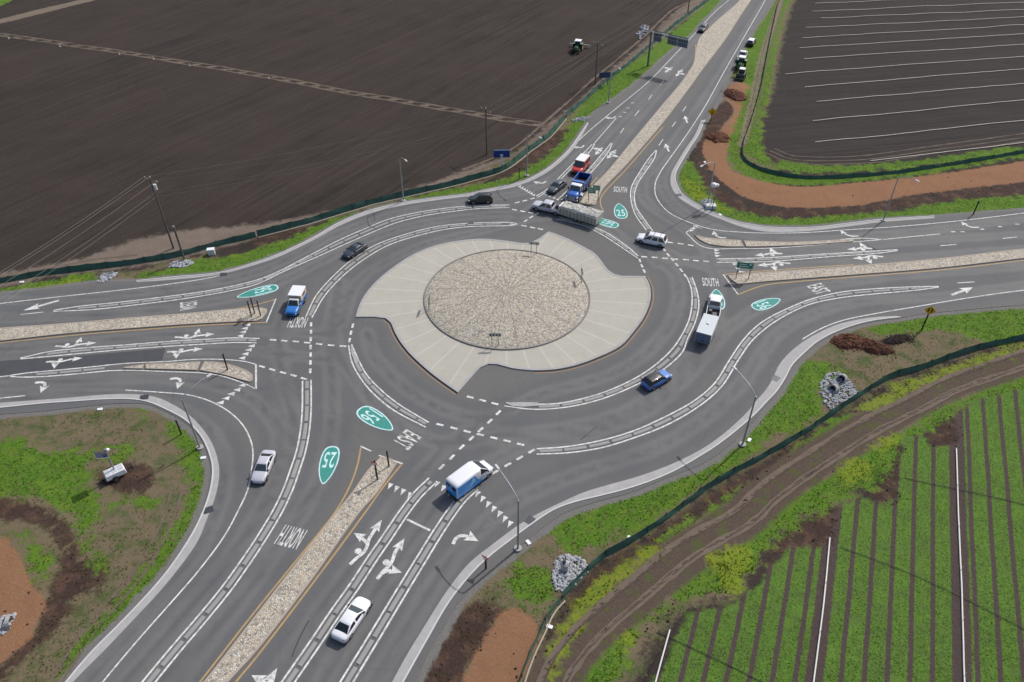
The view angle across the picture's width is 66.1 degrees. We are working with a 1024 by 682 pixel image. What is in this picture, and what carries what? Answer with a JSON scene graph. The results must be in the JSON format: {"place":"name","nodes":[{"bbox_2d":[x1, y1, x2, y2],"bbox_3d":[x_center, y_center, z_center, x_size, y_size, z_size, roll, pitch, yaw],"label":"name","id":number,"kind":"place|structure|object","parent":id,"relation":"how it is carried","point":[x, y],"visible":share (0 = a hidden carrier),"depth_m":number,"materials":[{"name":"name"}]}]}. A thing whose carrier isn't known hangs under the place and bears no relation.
{"place":"outdoors","nodes":[
{"label":"outdoors","id":0,"kind":"place"},
{"bbox_2d":[2,254,137,276],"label":"dirt track","id":1,"kind":"structure","parent":0,"point":[71,263],"depth_m":126.90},
{"bbox_2d":[48,487,172,681],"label":"dirt track","id":2,"kind":"structure","parent":0,"point":[95,615],"depth_m":81.08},
{"bbox_2d":[60,486,182,681],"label":"dirt track","id":3,"kind":"structure","parent":0,"point":[119,602],"depth_m":81.67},
{"bbox_2d":[1,36,541,126],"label":"dirt track","id":4,"kind":"structure","parent":0,"point":[290,82],"depth_m":182.50,"materials":[{"name":"soil"}]},
{"bbox_2d":[0,33,544,123],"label":"dirt track","id":5,"kind":"structure","parent":0,"point":[286,78],"depth_m":184.62,"materials":[{"name":"soil"}]},
{"bbox_2d":[0,0,1023,681],"bbox_3d":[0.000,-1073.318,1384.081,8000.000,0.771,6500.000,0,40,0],"label":"ground","id":6,"kind":"structure","parent":0,"point":[86,134],"depth_m":137.15,"materials":[{"name":"plant"}]},
{"bbox_2d":[0,612,16,635],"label":"rock pad","id":7,"kind":"object","parent":6,"relation":"on","point":[4,631],"visible":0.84,"depth_m":78.35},
{"bbox_2d":[96,271,117,282],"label":"rock pad","id":8,"kind":"object","parent":6,"relation":"on","point":[103,277],"visible":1,"depth_m":123.50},
{"bbox_2d":[94,448,133,482],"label":"camera trailer","id":9,"kind":"object","parent":6,"relation":"on","point":[113,473],"visible":1,"depth_m":91.68,"materials":[{"name":"metal"}]},
{"bbox_2d":[0,232,255,282],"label":"silt fence","id":10,"kind":"object","parent":6,"relation":"on","point":[124,262],"visible":0.96,"depth_m":126.18,"materials":[{"name":"green fabric"}]},
{"bbox_2d":[144,176,173,248],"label":"power pole","id":11,"kind":"object","parent":6,"relation":"on","point":[154,186],"visible":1,"depth_m":124.79,"materials":[{"name":"brown wood"}]},
{"bbox_2d":[168,259,193,267],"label":"rock pad","id":12,"kind":"object","parent":6,"relation":"on","point":[178,264],"visible":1,"depth_m":126.45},
{"bbox_2d":[181,373,212,449],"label":"street lamp","id":13,"kind":"object","parent":6,"relation":"on","point":[199,446],"visible":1,"depth_m":92.96,"materials":[{"name":"metal"}]},
{"bbox_2d":[256,115,565,237],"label":"silt fence","id":14,"kind":"object","parent":6,"relation":"on","point":[365,203],"visible":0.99,"depth_m":142.85,"materials":[{"name":"green fabric"}]},
{"bbox_2d":[493,149,509,165],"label":"roadside sign","id":15,"kind":"object","parent":6,"relation":"on","point":[500,153],"visible":0.99,"depth_m":149.66,"materials":[{"name":"metal"}]},
{"bbox_2d":[494,464,521,551],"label":"street lamp","id":16,"kind":"object","parent":6,"relation":"on","point":[517,547],"visible":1,"depth_m":81.93,"materials":[{"name":"metal"}]},
{"bbox_2d":[3,104,1018,681],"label":"soil clods","id":17,"kind":"object","parent":6,"relation":"on","point":[601,574],"visible":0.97,"depth_m":84.84,"materials":[{"name":"soil"}]},
{"bbox_2d":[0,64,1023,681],"bbox_3d":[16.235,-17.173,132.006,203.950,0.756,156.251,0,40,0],"label":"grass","id":18,"kind":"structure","parent":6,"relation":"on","point":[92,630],"depth_m":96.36,"materials":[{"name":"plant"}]},
{"bbox_2d":[0,64,1023,681],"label":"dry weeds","id":19,"kind":"object","parent":6,"relation":"on","point":[488,590],"visible":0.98,"depth_m":87.18,"materials":[{"name":"plant"}]},
{"bbox_2d":[30,174,1023,668],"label":"mustard weeds","id":20,"kind":"object","parent":6,"relation":"on","point":[740,546],"visible":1,"depth_m":84.01,"materials":[{"name":"yellow plant"}]},
{"bbox_2d":[519,596,565,681],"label":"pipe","id":21,"kind":"object","parent":6,"relation":"on","point":[546,629],"visible":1,"depth_m":77.08,"materials":[{"name":"white plastic"}]},
{"bbox_2d":[552,554,588,591],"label":"rock pad","id":22,"kind":"object","parent":6,"relation":"on","point":[570,575],"visible":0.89,"depth_m":82.97,"materials":[{"name":"stone"}]},
{"bbox_2d":[570,39,589,53],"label":"tractor","id":23,"kind":"object","parent":6,"relation":"on","point":[576,44],"visible":1,"depth_m":197.19,"materials":[{"name":"green paint"}]},
{"bbox_2d":[566,0,708,116],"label":"silt fence","id":24,"kind":"object","parent":6,"relation":"on","point":[595,89],"visible":0.91,"depth_m":190.54,"materials":[{"name":"green fabric"}]},
{"bbox_2d":[647,31,688,65],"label":"overhead sign","id":25,"kind":"object","parent":6,"relation":"on","point":[675,40],"visible":1,"depth_m":183.97,"materials":[{"name":"metal"}]},
{"bbox_2d":[705,182,718,209],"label":"dome mast","id":26,"kind":"object","parent":6,"relation":"on","point":[708,206],"visible":1,"depth_m":138.95,"materials":[{"name":"metal"}]},
{"bbox_2d":[706,131,728,142],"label":"dirt heap","id":27,"kind":"object","parent":6,"relation":"on","point":[719,135],"visible":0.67,"depth_m":160.17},
{"bbox_2d":[724,89,746,100],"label":"dirt heap","id":28,"kind":"object","parent":6,"relation":"on","point":[742,97],"visible":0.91,"depth_m":175.90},
{"bbox_2d":[735,67,746,81],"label":"utility loader","id":29,"kind":"object","parent":6,"relation":"on","point":[741,72],"visible":1,"depth_m":183.42,"materials":[{"name":"grey paint"}]},
{"bbox_2d":[735,55,747,69],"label":"tractor","id":30,"kind":"object","parent":6,"relation":"on","point":[741,60],"visible":0.93,"depth_m":188.35,"materials":[{"name":"green paint"}]},
{"bbox_2d":[732,366,756,446],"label":"street lamp","id":31,"kind":"object","parent":6,"relation":"on","point":[742,443],"visible":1,"depth_m":93.55,"materials":[{"name":"metal"}]},
{"bbox_2d":[562,334,1023,597],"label":"silt fence","id":32,"kind":"object","parent":6,"relation":"on","point":[679,507],"visible":1,"depth_m":95.86,"materials":[{"name":"green fabric"}]},
{"bbox_2d":[704,88,898,359],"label":"mulch spill","id":33,"kind":"object","parent":6,"relation":"on","point":[863,338],"visible":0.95,"depth_m":111.45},
{"bbox_2d":[813,535,830,681],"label":"irrigation pipe","id":34,"kind":"object","parent":6,"relation":"on","point":[820,629],"visible":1,"depth_m":79.17,"materials":[{"name":"white plastic"}]},
{"bbox_2d":[819,371,857,409],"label":"rock pad","id":35,"kind":"object","parent":6,"relation":"on","point":[836,398],"visible":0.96,"depth_m":103.96,"materials":[{"name":"stone"}]},
{"bbox_2d":[660,390,1023,681],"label":"seedling rows","id":36,"kind":"object","parent":6,"relation":"on","point":[887,588],"visible":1,"depth_m":80.13,"materials":[{"name":"green plant"}]},
{"bbox_2d":[829,333,865,348],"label":"mulch pile","id":37,"kind":"object","parent":6,"relation":"on","point":[848,340],"visible":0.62,"depth_m":110.94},
{"bbox_2d":[861,338,893,354],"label":"mulch pile","id":38,"kind":"object","parent":6,"relation":"on","point":[873,346],"visible":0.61,"depth_m":109.96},
{"bbox_2d":[741,0,1023,178],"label":"silt fence","id":39,"kind":"object","parent":6,"relation":"on","point":[852,175],"visible":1,"depth_m":150.23,"materials":[{"name":"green fabric"}]},
{"bbox_2d":[884,334,911,343],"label":"dirt heap","id":40,"kind":"object","parent":6,"relation":"on","point":[899,337],"visible":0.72,"depth_m":111.87,"materials":[{"name":"soil"}]},
{"bbox_2d":[788,56,1023,73],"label":"irrigation pipe","id":41,"kind":"object","parent":6,"relation":"on","point":[904,64],"visible":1,"depth_m":191.06,"materials":[{"name":"metal"}]},
{"bbox_2d":[800,34,1018,47],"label":"irrigation pipe","id":42,"kind":"object","parent":6,"relation":"on","point":[912,40],"visible":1,"depth_m":203.77,"materials":[{"name":"metal"}]},
{"bbox_2d":[804,24,1023,37],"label":"irrigation pipe","id":43,"kind":"object","parent":6,"relation":"on","point":[911,31],"visible":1,"depth_m":209.22,"materials":[{"name":"metal"}]},
{"bbox_2d":[805,44,1023,58],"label":"irrigation pipe","id":44,"kind":"object","parent":6,"relation":"on","point":[913,51],"visible":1,"depth_m":197.86,"materials":[{"name":"metal"}]},
{"bbox_2d":[805,16,1023,27],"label":"irrigation pipe","id":45,"kind":"object","parent":6,"relation":"on","point":[913,22],"visible":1,"depth_m":214.62,"materials":[{"name":"metal"}]},
{"bbox_2d":[808,69,1021,86],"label":"irrigation pipe","id":46,"kind":"object","parent":6,"relation":"on","point":[914,77],"visible":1,"depth_m":185.02,"materials":[{"name":"metal"}]},
{"bbox_2d":[813,100,1022,120],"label":"irrigation pipe","id":47,"kind":"object","parent":6,"relation":"on","point":[918,110],"visible":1,"depth_m":171.08,"materials":[{"name":"metal"}]},
{"bbox_2d":[812,2,1023,11],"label":"irrigation pipe","id":48,"kind":"object","parent":6,"relation":"on","point":[917,6],"visible":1,"depth_m":224.72,"materials":[{"name":"metal"}]},
{"bbox_2d":[815,120,1023,142],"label":"irrigation pipe","id":49,"kind":"object","parent":6,"relation":"on","point":[918,131],"visible":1,"depth_m":163.24,"materials":[{"name":"metal"}]},
{"bbox_2d":[816,83,1023,101],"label":"irrigation pipe","id":50,"kind":"object","parent":6,"relation":"on","point":[918,92],"visible":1,"depth_m":178.53,"materials":[{"name":"metal"}]},
{"bbox_2d":[834,9,1023,17],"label":"irrigation pipe","id":51,"kind":"object","parent":6,"relation":"on","point":[927,13],"visible":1,"depth_m":220.11,"materials":[{"name":"metal"}]},
{"bbox_2d":[870,142,1023,160],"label":"irrigation pipe","id":52,"kind":"object","parent":6,"relation":"on","point":[945,151],"visible":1,"depth_m":156.17,"materials":[{"name":"metal"}]},
{"bbox_2d":[956,447,966,681],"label":"irrigation pipe","id":53,"kind":"object","parent":6,"relation":"on","point":[961,567],"visible":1,"depth_m":82.77,"materials":[{"name":"white plastic"}]},
{"bbox_2d":[0,0,1023,681],"bbox_3d":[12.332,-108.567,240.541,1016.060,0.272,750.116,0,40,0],"label":"road","id":54,"kind":"structure","parent":0,"point":[356,424],"depth_m":105.24,"materials":[{"name":"asphalt"}]},
{"bbox_2d":[36,367,104,374],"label":"lane divider","id":55,"kind":"object","parent":54,"relation":"on","point":[72,371],"visible":1,"depth_m":106.67,"materials":[{"name":"paint"}]},
{"bbox_2d":[0,398,213,681],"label":"kerb","id":56,"kind":"structure","parent":54,"relation":"on","point":[103,639],"depth_m":89.61,"materials":[{"name":"concrete"}]},
{"bbox_2d":[0,394,218,681],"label":"gutter","id":57,"kind":"object","parent":54,"relation":"on","point":[131,617],"visible":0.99,"depth_m":87.26,"materials":[{"name":"concrete"}]},
{"bbox_2d":[0,307,266,340],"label":"traffic island","id":58,"kind":"structure","parent":54,"relation":"on","point":[203,317],"depth_m":114.63,"materials":[{"name":"beige concrete"}]},
{"bbox_2d":[47,339,256,354],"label":"lane divider","id":59,"kind":"object","parent":54,"relation":"on","point":[145,345],"visible":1,"depth_m":110.88,"materials":[{"name":"paint"}]},
{"bbox_2d":[123,361,252,381],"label":"traffic island","id":60,"kind":"structure","parent":54,"relation":"on","point":[236,372],"depth_m":107.13,"materials":[{"name":"beige concrete"}]},
{"bbox_2d":[146,381,308,681],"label":"lane divider","id":61,"kind":"object","parent":54,"relation":"on","point":[207,611],"visible":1,"depth_m":85.01,"materials":[{"name":"concrete"}]},
{"bbox_2d":[250,450,276,483],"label":"car","id":62,"kind":"object","parent":54,"relation":"on","point":[262,468],"visible":1,"depth_m":92.36,"materials":[{"name":"silver metal"}]},
{"bbox_2d":[78,205,505,308],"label":"lane divider","id":63,"kind":"object","parent":54,"relation":"on","point":[301,261],"visible":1,"depth_m":124.41,"materials":[{"name":"paint"}]},
{"bbox_2d":[285,285,306,315],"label":"box truck","id":64,"kind":"object","parent":54,"relation":"on","point":[297,294],"visible":1,"depth_m":116.34,"materials":[{"name":"blue paint"}]},
{"bbox_2d":[204,456,396,681],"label":"traffic island","id":65,"kind":"structure","parent":54,"relation":"on","point":[266,620],"depth_m":82.18,"materials":[{"name":"beige concrete"}]},
{"bbox_2d":[331,596,372,643],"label":"car","id":66,"kind":"object","parent":54,"relation":"on","point":[350,619],"visible":1,"depth_m":77.25,"materials":[{"name":"white paint"}]},
{"bbox_2d":[342,241,367,259],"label":"car","id":67,"kind":"object","parent":54,"relation":"on","point":[352,251],"visible":1,"depth_m":127.68,"materials":[{"name":"grey paint"}]},
{"bbox_2d":[286,481,432,681],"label":"lane divider","id":68,"kind":"object","parent":54,"relation":"on","point":[347,595],"visible":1,"depth_m":81.62,"materials":[{"name":"concrete"}]},
{"bbox_2d":[136,122,587,280],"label":"kerb","id":69,"kind":"structure","parent":54,"relation":"on","point":[361,213],"depth_m":137.71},
{"bbox_2d":[137,122,588,281],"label":"gutter","id":70,"kind":"object","parent":54,"relation":"on","point":[419,201],"visible":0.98,"depth_m":138.97,"materials":[{"name":"concrete"}]},
{"bbox_2d":[350,345,426,424],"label":"lane divider","id":71,"kind":"object","parent":54,"relation":"on","point":[356,360],"visible":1,"depth_m":103.69,"materials":[{"name":"concrete"}]},
{"bbox_2d":[308,223,500,315],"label":"lane divider","id":72,"kind":"object","parent":54,"relation":"on","point":[329,284],"visible":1,"depth_m":129.19,"materials":[{"name":"concrete"}]},
{"bbox_2d":[344,488,473,681],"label":"lane divider","id":73,"kind":"object","parent":54,"relation":"on","point":[394,603],"visible":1,"depth_m":81.00,"materials":[{"name":"concrete"}]},
{"bbox_2d":[445,460,493,499],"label":"van","id":74,"kind":"object","parent":54,"relation":"on","point":[464,480],"visible":1,"depth_m":90.06,"materials":[{"name":"white paint"}]},
{"bbox_2d":[468,192,492,204],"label":"car","id":75,"kind":"object","parent":54,"relation":"on","point":[482,197],"visible":1,"depth_m":140.18,"materials":[{"name":"black paint"}]},
{"bbox_2d":[356,231,650,392],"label":"central island","id":76,"kind":"structure","parent":54,"relation":"on","point":[544,308],"depth_m":117.19,"materials":[{"name":"concrete"}]},
{"bbox_2d":[532,199,559,215],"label":"pickup truck","id":77,"kind":"object","parent":54,"relation":"on","point":[547,205],"visible":0.82,"depth_m":137.79,"materials":[{"name":"silver metal"}]},
{"bbox_2d":[546,179,566,194],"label":"car","id":78,"kind":"object","parent":54,"relation":"on","point":[556,186],"visible":1,"depth_m":143.63,"materials":[{"name":"grey paint"}]},
{"bbox_2d":[565,171,591,202],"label":"dump truck","id":79,"kind":"object","parent":54,"relation":"on","point":[581,182],"visible":0.99,"depth_m":141.36,"materials":[{"name":"blue paint"}]},
{"bbox_2d":[557,200,602,224],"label":"trailer","id":80,"kind":"object","parent":54,"relation":"on","point":[578,212],"visible":1,"depth_m":135.10,"materials":[{"name":"metal"}]},
{"bbox_2d":[571,153,589,174],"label":"utility van","id":81,"kind":"object","parent":54,"relation":"on","point":[581,163],"visible":0.9,"depth_m":148.71,"materials":[{"name":"red paint"}]},
{"bbox_2d":[559,217,636,256],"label":"lane divider","id":82,"kind":"object","parent":54,"relation":"on","point":[621,244],"visible":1,"depth_m":132.67,"materials":[{"name":"concrete"}]},
{"bbox_2d":[506,278,696,407],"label":"lane divider","id":83,"kind":"object","parent":54,"relation":"on","point":[531,404],"visible":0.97,"depth_m":104.56,"materials":[{"name":"concrete"}]},
{"bbox_2d":[632,158,652,229],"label":"lane divider","id":84,"kind":"object","parent":54,"relation":"on","point":[633,188],"visible":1,"depth_m":144.01,"materials":[{"name":"paint"}]},
{"bbox_2d":[392,316,897,681],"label":"gutter","id":85,"kind":"object","parent":54,"relation":"on","point":[792,356],"visible":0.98,"depth_m":91.68,"materials":[{"name":"concrete"}]},
{"bbox_2d":[402,316,899,681],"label":"kerb","id":86,"kind":"structure","parent":54,"relation":"on","point":[447,603],"depth_m":90.82,"materials":[{"name":"concrete"}]},
{"bbox_2d":[636,231,667,247],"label":"car","id":87,"kind":"object","parent":54,"relation":"on","point":[657,239],"visible":1,"depth_m":129.75,"materials":[{"name":"white paint"}]},
{"bbox_2d":[640,369,671,391],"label":"car","id":88,"kind":"object","parent":54,"relation":"on","point":[654,380],"visible":1,"depth_m":103.76,"materials":[{"name":"blue paint"}]},
{"bbox_2d":[580,0,750,204],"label":"traffic island","id":89,"kind":"structure","parent":54,"relation":"on","point":[712,38],"depth_m":179.47,"materials":[{"name":"beige concrete"}]},
{"bbox_2d":[695,313,718,344],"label":"box trailer","id":90,"kind":"object","parent":54,"relation":"on","point":[706,329],"visible":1,"depth_m":110.47,"materials":[{"name":"metal"}]},
{"bbox_2d":[706,294,723,317],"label":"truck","id":91,"kind":"object","parent":54,"relation":"on","point":[714,304],"visible":0.78,"depth_m":116.03,"materials":[{"name":"white paint"}]},
{"bbox_2d":[540,287,927,452],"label":"lane divider","id":92,"kind":"object","parent":54,"relation":"on","point":[720,381],"visible":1,"depth_m":105.02,"materials":[{"name":"paint"}]},
{"bbox_2d":[695,235,853,246],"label":"traffic island","id":93,"kind":"structure","parent":54,"relation":"on","point":[723,242],"depth_m":130.89,"materials":[{"name":"beige concrete"}]},
{"bbox_2d":[719,251,880,260],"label":"lane divider","id":94,"kind":"object","parent":54,"relation":"on","point":[797,257],"visible":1,"depth_m":127.63,"materials":[{"name":"concrete"}]},
{"bbox_2d":[670,120,933,231],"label":"gutter","id":95,"kind":"object","parent":54,"relation":"on","point":[694,205],"visible":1,"depth_m":136.41,"materials":[{"name":"concrete"}]},
{"bbox_2d":[675,120,934,227],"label":"kerb","id":96,"kind":"structure","parent":54,"relation":"on","point":[768,226],"depth_m":137.06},
{"bbox_2d":[728,249,1023,283],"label":"traffic island","id":97,"kind":"structure","parent":54,"relation":"on","point":[937,263],"depth_m":125.13,"materials":[{"name":"beige concrete"}]},
{"bbox_2d":[736,262,753,278],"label":"guide sign","id":98,"kind":"object","parent":97,"relation":"on","point":[744,265],"visible":1,"depth_m":121.43,"materials":[{"name":"green metal"}]},
{"bbox_2d":[462,0,693,170],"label":"dirt track","id":99,"kind":"structure","parent":0,"point":[566,103],"depth_m":180.01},
{"bbox_2d":[468,0,703,173],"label":"dirt track","id":100,"kind":"structure","parent":0,"point":[590,90],"depth_m":179.18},
{"bbox_2d":[746,0,777,126],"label":"dirt track","id":101,"kind":"structure","parent":0,"point":[760,65],"depth_m":189.37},
{"bbox_2d":[754,0,783,128],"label":"dirt track","id":102,"kind":"structure","parent":0,"point":[767,65],"depth_m":191.03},
{"bbox_2d":[536,348,1023,681],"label":"dirt track","id":103,"kind":"structure","parent":0,"point":[668,547],"depth_m":89.16,"materials":[{"name":"soil"}]},
{"bbox_2d":[539,350,1023,681],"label":"dirt track","id":104,"kind":"structure","parent":0,"point":[619,592],"depth_m":89.49,"materials":[{"name":"soil"}]},
{"bbox_2d":[563,364,1023,681],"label":"dirt track","id":105,"kind":"structure","parent":0,"point":[645,593],"depth_m":88.23,"materials":[{"name":"soil"}]},
{"bbox_2d":[565,367,1023,681],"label":"dirt track","id":106,"kind":"structure","parent":0,"point":[635,604],"depth_m":88.34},
{"bbox_2d":[568,368,1023,681],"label":"dirt track","id":107,"kind":"structure","parent":0,"point":[577,667],"depth_m":88.24,"materials":[{"name":"soil"}]},
{"bbox_2d":[767,141,1022,164],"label":"dirt track","id":108,"kind":"structure","parent":0,"point":[887,160],"depth_m":153.85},
{"bbox_2d":[770,137,1023,160],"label":"dirt track","id":109,"kind":"structure","parent":0,"point":[900,154],"depth_m":155.83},
{"bbox_2d":[776,133,1023,156],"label":"dirt track","id":110,"kind":"structure","parent":0,"point":[908,149],"depth_m":157.54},
{"bbox_2d":[841,547,1022,627],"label":"power line","id":111,"kind":"object","parent":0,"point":[935,584],"visible":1,"depth_m":81.70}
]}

